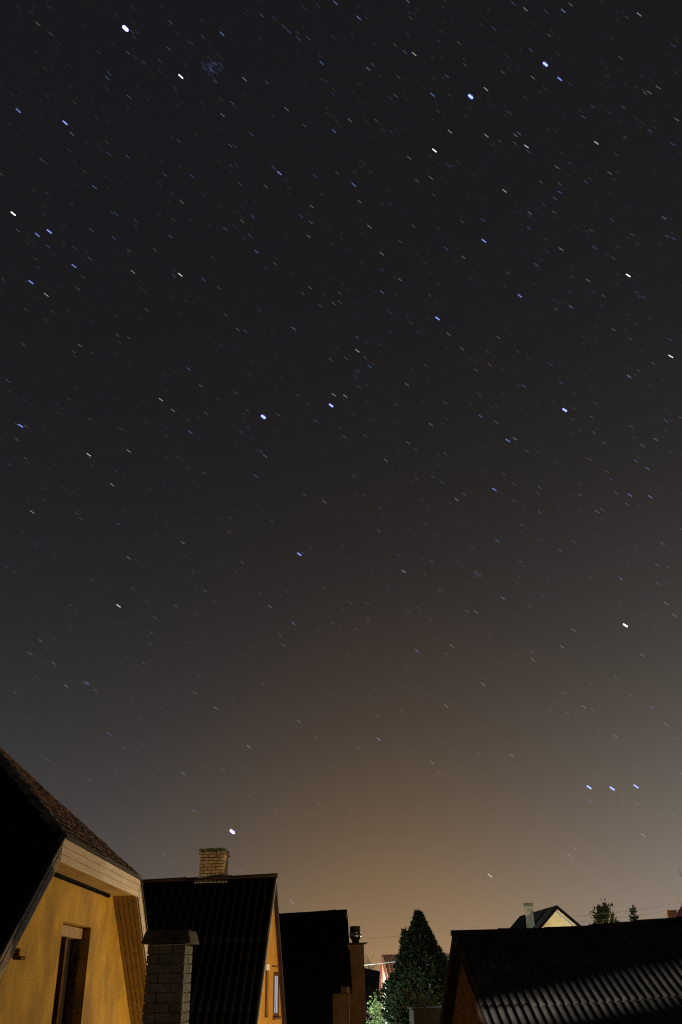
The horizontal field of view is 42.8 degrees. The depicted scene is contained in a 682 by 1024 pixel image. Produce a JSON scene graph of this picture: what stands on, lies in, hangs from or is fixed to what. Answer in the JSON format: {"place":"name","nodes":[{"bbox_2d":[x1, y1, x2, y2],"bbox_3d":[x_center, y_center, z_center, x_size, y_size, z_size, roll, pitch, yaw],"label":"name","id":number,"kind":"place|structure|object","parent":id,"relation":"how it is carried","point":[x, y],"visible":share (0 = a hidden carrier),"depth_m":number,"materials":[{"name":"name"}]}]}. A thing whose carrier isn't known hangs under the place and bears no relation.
{"place":"outdoors","nodes":[
{"label":"outdoors","id":0,"kind":"place"},
{"bbox_2d":[0,748,149,1023],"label":"gabled house","id":1,"kind":"structure","parent":0,"point":[73,927],"depth_m":9.52,"materials":[{"name":"tile"}]},
{"bbox_2d":[51,924,82,1023],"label":"window","id":2,"kind":"structure","parent":1,"relation":"in","point":[64,998],"depth_m":10.21,"materials":[{"name":"paint"}]},
{"bbox_2d":[142,873,286,1023],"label":"steep house","id":3,"kind":"structure","parent":0,"point":[233,923],"depth_m":19.94,"materials":[{"name":"black tile"}]},
{"bbox_2d":[194,847,229,883],"bbox_3d":[-3.122,9.082,21.310,0.788,1.542,0.749,-3,-28,3],"label":"roof chimney","id":4,"kind":"object","parent":3,"relation":"on","point":[213,861],"visible":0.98,"depth_m":21.28,"materials":[{"name":"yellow brick"}]},
{"bbox_2d":[265,964,269,1016],"bbox_3d":[-1.696,10.705,19.458,0.120,1.050,0.420,-5,-28,6],"label":"window","id":5,"kind":"structure","parent":3,"relation":"in","point":[267,968],"depth_m":19.59,"materials":[{"name":"brown wood"}]},
{"bbox_2d":[272,972,280,1019],"bbox_3d":[-1.540,11.282,20.293,0.160,0.960,0.720,-5,-28,6],"label":"window","id":6,"kind":"structure","parent":3,"relation":"in","point":[276,974],"depth_m":20.30,"materials":[{"name":"glass"}]},
{"bbox_2d":[0,0,681,970],"label":"sky","id":7,"kind":"structure","parent":0,"point":[340,341],"materials":[{"name":"black"}]},
{"bbox_2d":[364,960,379,992],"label":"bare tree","id":8,"kind":"object","parent":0,"point":[371,977],"visible":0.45,"depth_m":98.40,"materials":[{"name":"brown plant"}]},
{"bbox_2d":[365,968,379,986],"bbox_3d":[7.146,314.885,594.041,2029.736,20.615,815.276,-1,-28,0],"label":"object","id":9,"kind":"structure","parent":0,"point":[376,972],"depth_m":748.08,"materials":[{"name":"black"}]},
{"bbox_2d":[365,987,380,1023],"bbox_3d":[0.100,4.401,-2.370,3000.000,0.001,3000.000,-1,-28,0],"label":"ground","id":10,"kind":"structure","parent":0,"point":[368,991],"depth_m":273.89,"materials":[{"name":"green plant"}]},
{"bbox_2d":[141,929,198,1023],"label":"brick chimney","id":11,"kind":"object","parent":10,"relation":"on","point":[167,981],"visible":1,"depth_m":8.40,"materials":[{"name":"brick"}]},
{"bbox_2d":[279,909,351,1023],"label":"tiled house","id":12,"kind":"structure","parent":10,"relation":"on","point":[316,962],"depth_m":28.81,"materials":[{"name":"tile"}]},
{"bbox_2d":[318,993,373,1023],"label":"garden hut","id":13,"kind":"object","parent":10,"relation":"on","point":[368,1014],"visible":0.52,"depth_m":31.98,"materials":[{"name":"wood"}]},
{"bbox_2d":[346,926,367,1023],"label":"plastered chimney","id":14,"kind":"object","parent":10,"relation":"on","point":[357,999],"visible":0.98,"depth_m":29.10,"materials":[{"name":"brown paint"}]},
{"bbox_2d":[366,989,386,1023],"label":"leafy bush","id":15,"kind":"object","parent":10,"relation":"on","point":[378,1018],"visible":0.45,"depth_m":38.73,"materials":[{"name":"green plant"}]},
{"bbox_2d":[374,909,447,1023],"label":"conifer tree","id":16,"kind":"object","parent":10,"relation":"on","point":[423,950],"visible":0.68,"depth_m":33.26,"materials":[{"name":"green plant"}]},
{"bbox_2d":[510,905,580,927],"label":"hip end house","id":17,"kind":"structure","parent":10,"relation":"on","point":[555,916],"depth_m":54.58,"materials":[{"name":"stone"}]},
{"bbox_2d":[523,903,534,927],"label":"tall chimney","id":18,"kind":"object","parent":17,"relation":"on","point":[529,915],"visible":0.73,"depth_m":56.00,"materials":[{"name":"paint"}]},
{"bbox_2d":[588,898,619,923],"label":"leafy tree","id":19,"kind":"object","parent":10,"relation":"on","point":[600,916],"visible":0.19,"depth_m":67.75,"materials":[{"name":"green plant"}]},
{"bbox_2d":[628,904,638,920],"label":"spruce tree","id":20,"kind":"object","parent":10,"relation":"on","point":[634,916],"visible":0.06,"depth_m":63.43,"materials":[{"name":"green plant"}]},
{"bbox_2d":[676,906,681,915],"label":"red corner house","id":21,"kind":"structure","parent":10,"relation":"on","point":[679,913],"depth_m":45.47,"materials":[{"name":"brown paint"}]},
{"bbox_2d":[364,954,448,965],"bbox_3d":[2.321,19.367,37.532,8.646,0.542,0.044,-23,-35,34],"label":"overhead cable","id":22,"kind":"object","parent":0,"point":[385,962],"visible":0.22,"depth_m":37.89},
{"bbox_2d":[397,927,418,1014],"bbox_3d":[2.587,19.558,33.107,1.627,6.856,1.697,6,-29,-14],"label":"conifer tree","id":23,"kind":"object","parent":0,"point":[403,932],"visible":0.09,"depth_m":34.55,"materials":[{"name":"green plant"}]},
{"bbox_2d":[378,953,448,1023],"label":"red roof house","id":24,"kind":"structure","parent":0,"point":[386,969],"depth_m":53.08,"materials":[{"name":"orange tile"}]},
{"bbox_2d":[349,926,479,940],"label":"overhead cable","id":25,"kind":"object","parent":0,"point":[394,936],"visible":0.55,"depth_m":41.34,"materials":[{"name":"metal"}]},
{"bbox_2d":[390,968,443,1023],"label":"tree","id":26,"kind":"object","parent":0,"point":[411,1004],"visible":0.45,"depth_m":28.86,"materials":[{"name":"green plant"}]},
{"bbox_2d":[407,1006,441,1023],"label":"wooden shed","id":27,"kind":"structure","parent":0,"point":[415,1017],"depth_m":25.98,"materials":[{"name":"brown wood"}]},
{"bbox_2d":[439,916,681,1023],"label":"corrugated shed","id":28,"kind":"structure","parent":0,"point":[628,972],"depth_m":18.76,"materials":[{"name":"black metal"}]},
{"bbox_2d":[580,909,675,921],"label":"overhead cable","id":29,"kind":"object","parent":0,"point":[622,917],"visible":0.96,"depth_m":50.14,"materials":[{"name":"metal"}]},
{"bbox_2d":[581,902,681,915],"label":"overhead cable","id":30,"kind":"object","parent":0,"point":[630,910],"visible":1,"depth_m":49.92,"materials":[{"name":"metal"}]},
{"bbox_2d":[664,910,676,917],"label":"clay chimney","id":31,"kind":"object","parent":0,"point":[670,913],"visible":0.14,"depth_m":40.87,"materials":[{"name":"red brick"}]}
]}

